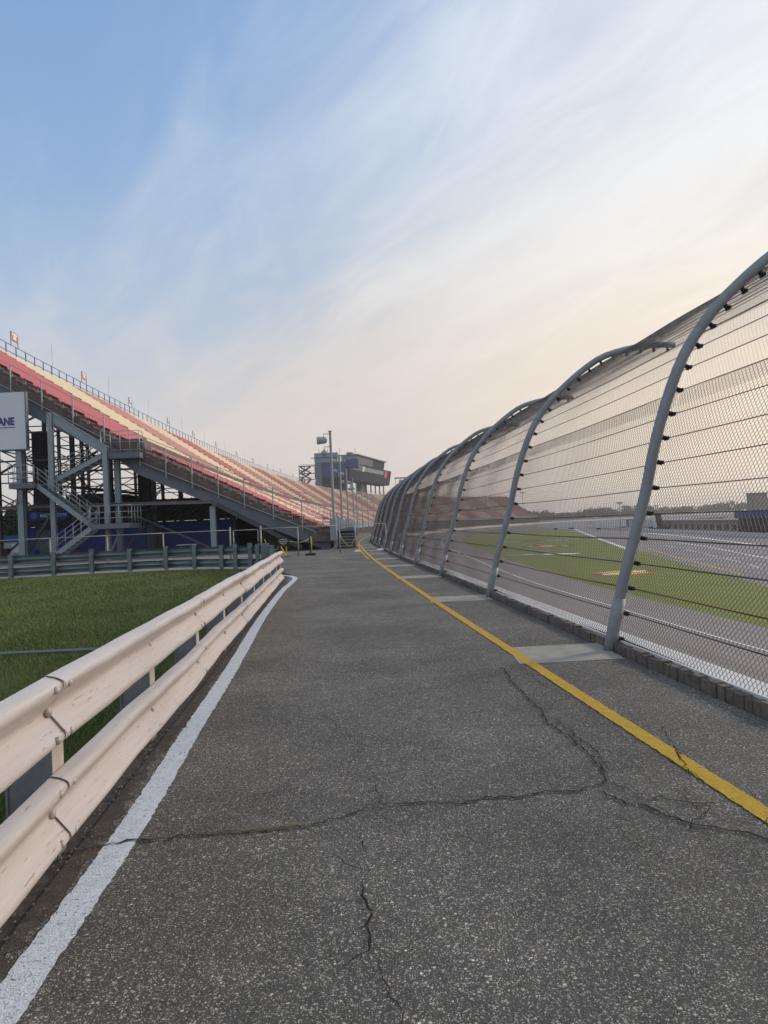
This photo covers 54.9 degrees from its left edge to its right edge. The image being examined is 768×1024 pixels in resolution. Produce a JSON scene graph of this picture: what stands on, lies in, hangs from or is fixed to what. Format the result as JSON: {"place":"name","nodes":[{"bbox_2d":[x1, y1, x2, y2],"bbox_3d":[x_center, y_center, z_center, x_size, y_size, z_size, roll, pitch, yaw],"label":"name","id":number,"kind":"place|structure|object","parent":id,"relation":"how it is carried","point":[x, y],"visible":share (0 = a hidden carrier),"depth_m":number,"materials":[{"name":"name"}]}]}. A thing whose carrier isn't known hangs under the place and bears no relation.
{"place":"outdoors","nodes":[
{"label":"outdoors","id":0,"kind":"place"},
{"bbox_2d":[29,550,40,554],"bbox_3d":[-24.789,3.036,51.978,1.010,0.680,0.860,-3,-1,0],"label":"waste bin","id":1,"kind":"object","parent":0,"point":[33,552],"visible":0.37,"depth_m":51.60,"materials":[{"name":"blue plastic"}]},
{"bbox_2d":[0,568,285,824],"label":"lawn","id":2,"kind":"structure","parent":0,"point":[66,661],"depth_m":14.63,"materials":[{"name":"plant"}]},
{"bbox_2d":[0,647,99,656],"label":"drain kerb","id":3,"kind":"structure","parent":2,"relation":"on","point":[52,651],"depth_m":9.60,"materials":[{"name":"grey concrete"}]},
{"bbox_2d":[0,543,273,577],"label":"guardrail","id":4,"kind":"object","parent":2,"relation":"on","point":[265,550],"visible":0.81,"depth_m":29.62,"materials":[{"name":"grey metal"}]},
{"bbox_2d":[0,576,288,975],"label":"dirt verge","id":5,"kind":"structure","parent":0,"point":[9,926],"depth_m":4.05,"materials":[{"name":"soil"}]},
{"bbox_2d":[0,551,283,927],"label":"guardrail","id":6,"kind":"object","parent":5,"relation":"on","point":[52,800],"visible":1,"depth_m":3.88,"materials":[{"name":"metal"}]},
{"bbox_2d":[0,512,724,578],"bbox_3d":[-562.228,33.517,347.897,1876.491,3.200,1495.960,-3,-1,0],"label":"ground","id":7,"kind":"structure","parent":0,"point":[24,565],"depth_m":42.50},
{"bbox_2d":[0,548,10,555],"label":"waste bin","id":8,"kind":"object","parent":7,"relation":"on","point":[7,551],"visible":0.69,"depth_m":50.27,"materials":[{"name":"black plastic"}]},
{"bbox_2d":[3,535,18,554],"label":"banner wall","id":9,"kind":"structure","parent":7,"relation":"on","point":[12,541],"depth_m":74.94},
{"bbox_2d":[12,543,18,552],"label":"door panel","id":10,"kind":"structure","parent":9,"relation":"in","point":[14,550],"depth_m":74.92,"materials":[{"name":"grey metal"}]},
{"bbox_2d":[0,391,29,555],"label":"billboard","id":11,"kind":"object","parent":7,"relation":"on","point":[14,426],"visible":0.94,"depth_m":46.16,"materials":[{"name":"grey paint"}]},
{"bbox_2d":[3,502,30,533],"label":"tree","id":12,"kind":"object","parent":7,"relation":"on","point":[10,518],"visible":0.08,"depth_m":99.63,"materials":[{"name":"green plant"}]},
{"bbox_2d":[3,502,33,535],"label":"tree","id":13,"kind":"object","parent":7,"relation":"on","point":[8,529],"visible":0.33,"depth_m":97.32,"materials":[{"name":"green plant"}]},
{"bbox_2d":[8,412,141,559],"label":"staircase","id":14,"kind":"structure","parent":7,"relation":"on","point":[50,487],"depth_m":45.95,"materials":[{"name":"grey metal"}]},
{"bbox_2d":[59,485,137,525],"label":"storage building","id":15,"kind":"structure","parent":7,"relation":"on","point":[124,497],"depth_m":72.05,"materials":[{"name":"black metal"}]},
{"bbox_2d":[16,497,255,553],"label":"restroom building","id":16,"kind":"structure","parent":7,"relation":"on","point":[175,516],"depth_m":57.00,"materials":[{"name":"blue"}]},
{"bbox_2d":[36,530,50,553],"bbox_3d":[-26.191,2.451,56.925,1.070,2.120,0.115,-3,-1,0],"label":"door","id":17,"kind":"structure","parent":16,"relation":"in","point":[46,533],"depth_m":56.92,"materials":[{"name":"grey paint"}]},
{"bbox_2d":[147,525,161,548],"bbox_3d":[-17.650,2.066,56.925,1.070,2.120,0.115,-3,-1,0],"label":"door","id":18,"kind":"structure","parent":16,"relation":"in","point":[149,527],"depth_m":56.91,"materials":[{"name":"grey paint"}]},
{"bbox_2d":[176,544,196,556],"bbox_3d":[-12.032,2.347,45.209,1.550,0.748,1.760,-3,-1,0],"label":"picnic table","id":19,"kind":"object","parent":7,"relation":"on","point":[184,546],"visible":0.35,"depth_m":44.88,"materials":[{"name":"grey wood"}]},
{"bbox_2d":[0,523,386,568],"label":"chain link fence","id":20,"kind":"object","parent":7,"relation":"on","point":[229,530],"visible":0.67,"depth_m":36.85,"materials":[{"name":"grey metal"}]},
{"bbox_2d":[0,331,538,558],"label":"grandstand","id":21,"kind":"object","parent":7,"relation":"on","point":[149,455],"visible":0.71,"depth_m":56.32,"materials":[{"name":"metal"}]},
{"bbox_2d":[29,494,68,520],"bbox_3d":[-23.590,-0.371,52.041,2.800,1.820,0.131,-3,-1,0],"label":"restroom sign","id":22,"kind":"object","parent":21,"relation":"hanging from","point":[44,516],"visible":0.73,"depth_m":52.02,"materials":[{"name":"blue paint"}]},
{"bbox_2d":[340,452,390,494],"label":"suite building","id":23,"kind":"structure","parent":21,"relation":"on","point":[370,471],"depth_m":438.23,"materials":[{"name":"grey glass"}]},
{"bbox_2d":[255,517,329,543],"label":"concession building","id":24,"kind":"structure","parent":7,"relation":"on","point":[256,536],"depth_m":65.99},
{"bbox_2d":[317,431,334,518],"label":"light pole","id":25,"kind":"object","parent":7,"relation":"on","point":[322,440],"visible":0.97,"depth_m":68.95,"materials":[{"name":"grey metal"}]},
{"bbox_2d":[299,448,358,489],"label":"tower building","id":26,"kind":"structure","parent":7,"relation":"on","point":[321,465],"depth_m":376.81,"materials":[{"name":"grey paint"}]},
{"bbox_2d":[347,478,354,517],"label":"light pole","id":27,"kind":"object","parent":7,"relation":"on","point":[349,488],"visible":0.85,"depth_m":140.96,"materials":[{"name":"grey metal"}]},
{"bbox_2d":[351,485,358,530],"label":"light pole","id":28,"kind":"object","parent":7,"relation":"on","point":[356,506],"visible":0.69,"depth_m":164.93,"materials":[{"name":"grey metal"}]},
{"bbox_2d":[357,489,363,529],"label":"light pole","id":29,"kind":"object","parent":7,"relation":"on","point":[362,506],"visible":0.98,"depth_m":188.91,"materials":[{"name":"grey metal"}]},
{"bbox_2d":[363,493,368,528],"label":"light pole","id":30,"kind":"object","parent":7,"relation":"on","point":[367,508],"visible":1,"depth_m":212.91,"materials":[{"name":"grey metal"}]},
{"bbox_2d":[376,558,399,559],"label":"concrete slab","id":31,"kind":"structure","parent":7,"relation":"on","point":[386,558],"depth_m":30.68,"materials":[{"name":"grey concrete"}]},
{"bbox_2d":[384,564,415,566],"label":"concrete slab","id":32,"kind":"structure","parent":7,"relation":"on","point":[399,565],"depth_m":25.41,"materials":[{"name":"grey concrete"}]},
{"bbox_2d":[397,574,441,578],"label":"concrete slab","id":33,"kind":"structure","parent":7,"relation":"on","point":[419,576],"depth_m":19.89,"materials":[{"name":"grey concrete"}]},
{"bbox_2d":[430,594,492,602],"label":"concrete slab","id":34,"kind":"structure","parent":7,"relation":"on","point":[461,598],"depth_m":13.97,"materials":[{"name":"grey concrete"}]},
{"bbox_2d":[0,533,767,1023],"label":"walkway","id":35,"kind":"structure","parent":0,"point":[578,861],"depth_m":3.41,"materials":[{"name":"grey asphalt"}]},
{"bbox_2d":[0,575,296,1023],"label":"white line","id":36,"kind":"object","parent":35,"relation":"on","point":[22,982],"visible":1,"depth_m":3.31,"materials":[{"name":"paint"}]},
{"bbox_2d":[165,822,316,839],"bbox_3d":[-0.700,1.576,3.659,0.749,0.018,0.102,-2,-1,-6],"label":"crack in the pavement","id":37,"kind":"object","parent":35,"relation":"on","point":[270,826],"visible":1,"depth_m":3.67,"materials":[{"name":"black asphalt"}]},
{"bbox_2d":[278,537,289,556],"bbox_3d":[-5.065,1.791,37.510,0.560,0.988,0.394,-3,-1,0],"label":"notice board","id":38,"kind":"object","parent":35,"relation":"on","point":[283,542],"visible":1,"depth_m":37.38,"materials":[{"name":"white metal"}]},
{"bbox_2d":[305,534,315,555],"bbox_3d":[-3.799,1.669,38.202,0.520,1.118,0.480,-3,-1,0],"label":"barrier post","id":39,"kind":"object","parent":35,"relation":"on","point":[310,549],"visible":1,"depth_m":38.17,"materials":[{"name":"metal"}]},
{"bbox_2d":[329,455,343,528],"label":"light pole","id":40,"kind":"object","parent":35,"relation":"on","point":[335,470],"visible":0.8,"depth_m":92.94,"materials":[{"name":"grey metal"}]},
{"bbox_2d":[338,469,349,526],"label":"light pole","id":41,"kind":"object","parent":35,"relation":"on","point":[342,474],"visible":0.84,"depth_m":116.94,"materials":[{"name":"grey metal"}]},
{"bbox_2d":[336,516,355,548],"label":"portable steps","id":42,"kind":"structure","parent":35,"relation":"on","point":[348,536],"depth_m":46.79,"materials":[{"name":"grey metal"}]},
{"bbox_2d":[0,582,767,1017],"bbox_3d":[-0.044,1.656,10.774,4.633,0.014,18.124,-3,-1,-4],"label":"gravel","id":43,"kind":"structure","parent":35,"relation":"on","point":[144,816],"depth_m":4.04,"materials":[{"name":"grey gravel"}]},
{"bbox_2d":[358,535,767,822],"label":"yellow line","id":44,"kind":"object","parent":35,"relation":"on","point":[752,805],"visible":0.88,"depth_m":5.08,"materials":[{"name":"paint"}]},
{"bbox_2d":[512,643,624,663],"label":"concrete slab","id":45,"kind":"structure","parent":35,"relation":"on","point":[566,653],"depth_m":7.97,"materials":[{"name":"grey concrete"}]},
{"bbox_2d":[372,542,767,720],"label":"kerb","id":46,"kind":"structure","parent":35,"relation":"on","point":[723,691],"depth_m":7.17,"materials":[{"name":"concrete"}]},
{"bbox_2d":[0,0,767,527],"label":"sky","id":47,"kind":"structure","parent":0,"point":[395,229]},
{"bbox_2d":[395,513,767,683],"bbox_3d":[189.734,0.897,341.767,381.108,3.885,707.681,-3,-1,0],"label":"race track","id":48,"kind":"structure","parent":0,"point":[646,622],"depth_m":36.98,"materials":[{"name":"grey asphalt"}]},
{"bbox_2d":[376,512,767,700],"bbox_3d":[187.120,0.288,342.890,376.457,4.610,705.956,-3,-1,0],"label":"track wall","id":49,"kind":"structure","parent":48,"relation":"on","point":[759,695],"depth_m":7.46,"materials":[{"name":"white paint"}]},
{"bbox_2d":[370,251,767,695],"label":"catch fence","id":50,"kind":"object","parent":49,"relation":"on","point":[391,512],"visible":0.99,"depth_m":10.05,"materials":[{"name":"grey metal"}]},
{"bbox_2d":[441,522,767,651],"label":"track line","id":51,"kind":"object","parent":48,"relation":"on","point":[637,613],"visible":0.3,"depth_m":37.34,"materials":[{"name":"white paint"}]},
{"bbox_2d":[463,508,745,551],"bbox_3d":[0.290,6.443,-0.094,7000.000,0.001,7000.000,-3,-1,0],"label":"infield ground","id":52,"kind":"structure","parent":0,"point":[539,528],"depth_m":429.28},
{"bbox_2d":[531,500,746,519],"bbox_3d":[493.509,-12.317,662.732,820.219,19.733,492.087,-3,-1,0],"label":"woods","id":53,"kind":"object","parent":52,"relation":"on","point":[545,513],"visible":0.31,"depth_m":773.09,"materials":[{"name":"green plant"}]},
{"bbox_2d":[655,514,668,528],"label":"scoring pylon","id":54,"kind":"object","parent":52,"relation":"on","point":[660,523],"visible":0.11,"depth_m":227.09,"materials":[{"name":"black metal"}]},
{"bbox_2d":[653,518,690,527],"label":"box trailer","id":55,"kind":"object","parent":52,"relation":"on","point":[654,522],"visible":0.13,"depth_m":246.10,"materials":[{"name":"white metal"}]},
{"bbox_2d":[624,517,725,526],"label":"garage building","id":56,"kind":"structure","parent":52,"relation":"on","point":[692,518],"depth_m":272.92,"materials":[{"name":"grey paint"}]},
{"bbox_2d":[662,518,738,531],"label":"garage building","id":57,"kind":"structure","parent":52,"relation":"on","point":[707,526],"depth_m":201.41,"materials":[{"name":"grey paint"}]},
{"bbox_2d":[738,518,767,532],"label":"garage building","id":58,"kind":"structure","parent":52,"relation":"on","point":[756,520],"depth_m":168.59,"materials":[{"name":"black"}]},
{"bbox_2d":[747,520,750,530],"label":"window","id":59,"kind":"structure","parent":58,"relation":"in","point":[749,524],"depth_m":170.48,"materials":[{"name":"black"}]},
{"bbox_2d":[734,511,767,517],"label":"fascia band","id":60,"kind":"object","parent":58,"relation":"attached to","point":[751,515],"visible":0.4,"depth_m":167.34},
{"bbox_2d":[754,519,758,530],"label":"window","id":61,"kind":"structure","parent":58,"relation":"in","point":[756,520],"depth_m":166.84,"materials":[{"name":"black glass"}]},
{"bbox_2d":[763,519,767,530],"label":"window","id":62,"kind":"structure","parent":58,"relation":"in","point":[764,520],"depth_m":163.31,"materials":[{"name":"black glass"}]},
{"bbox_2d":[463,529,767,627],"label":"infield grass","id":63,"kind":"structure","parent":0,"point":[703,590],"depth_m":71.42,"materials":[{"name":"green plant"}]},
{"bbox_2d":[504,553,575,555],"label":"turf emblem","id":64,"kind":"object","parent":63,"relation":"on","point":[543,554],"visible":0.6,"depth_m":121.37,"materials":[{"name":"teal paint"}]},
{"bbox_2d":[524,545,571,546],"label":"turf emblem","id":65,"kind":"object","parent":63,"relation":"on","point":[546,546],"visible":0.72,"depth_m":153.93,"materials":[{"name":"white paint"}]},
{"bbox_2d":[593,570,654,574],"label":"turf emblem","id":66,"kind":"object","parent":63,"relation":"on","point":[634,571],"visible":0.54,"depth_m":77.61,"materials":[{"name":"white paint"}]},
{"bbox_2d":[538,523,767,586],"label":"pit road","id":67,"kind":"structure","parent":0,"point":[714,562],"depth_m":114.00,"materials":[{"name":"grey asphalt"}]},
{"bbox_2d":[552,521,576,529],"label":"box trailer","id":68,"kind":"object","parent":67,"relation":"on","point":[564,525],"visible":0.62,"depth_m":319.91,"materials":[{"name":"white metal"}]},
{"bbox_2d":[574,529,625,548],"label":"pit line","id":69,"kind":"object","parent":67,"relation":"on","point":[603,540],"visible":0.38,"depth_m":164.29,"materials":[{"name":"white paint"}]},
{"bbox_2d":[594,520,625,529],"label":"box trailer","id":70,"kind":"object","parent":67,"relation":"on","point":[614,522],"visible":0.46,"depth_m":287.91,"materials":[{"name":"white metal"}]},
{"bbox_2d":[628,519,655,528],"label":"box trailer","id":71,"kind":"object","parent":67,"relation":"on","point":[645,524],"visible":0.3,"depth_m":261.92,"materials":[{"name":"white metal"}]},
{"bbox_2d":[587,526,767,536],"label":"pit wall","id":72,"kind":"structure","parent":67,"relation":"on","point":[715,533],"depth_m":183.00,"materials":[{"name":"white paint"}]},
{"bbox_2d":[648,548,739,573],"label":"pit line","id":73,"kind":"object","parent":67,"relation":"on","point":[697,562],"visible":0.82,"depth_m":85.74,"materials":[{"name":"white paint"}]},
{"bbox_2d":[651,533,758,544],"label":"pit line","id":74,"kind":"object","parent":67,"relation":"on","point":[706,538],"visible":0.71,"depth_m":155.78,"materials":[{"name":"white paint"}]},
{"bbox_2d":[677,542,766,558],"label":"pit line","id":75,"kind":"object","parent":67,"relation":"on","point":[726,550],"visible":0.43,"depth_m":106.13,"materials":[{"name":"yellow paint"}]},
{"bbox_2d":[744,492,767,509],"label":"tower block","id":76,"kind":"structure","parent":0,"point":[751,503],"depth_m":300.02,"materials":[{"name":"grey concrete"}]}
]}

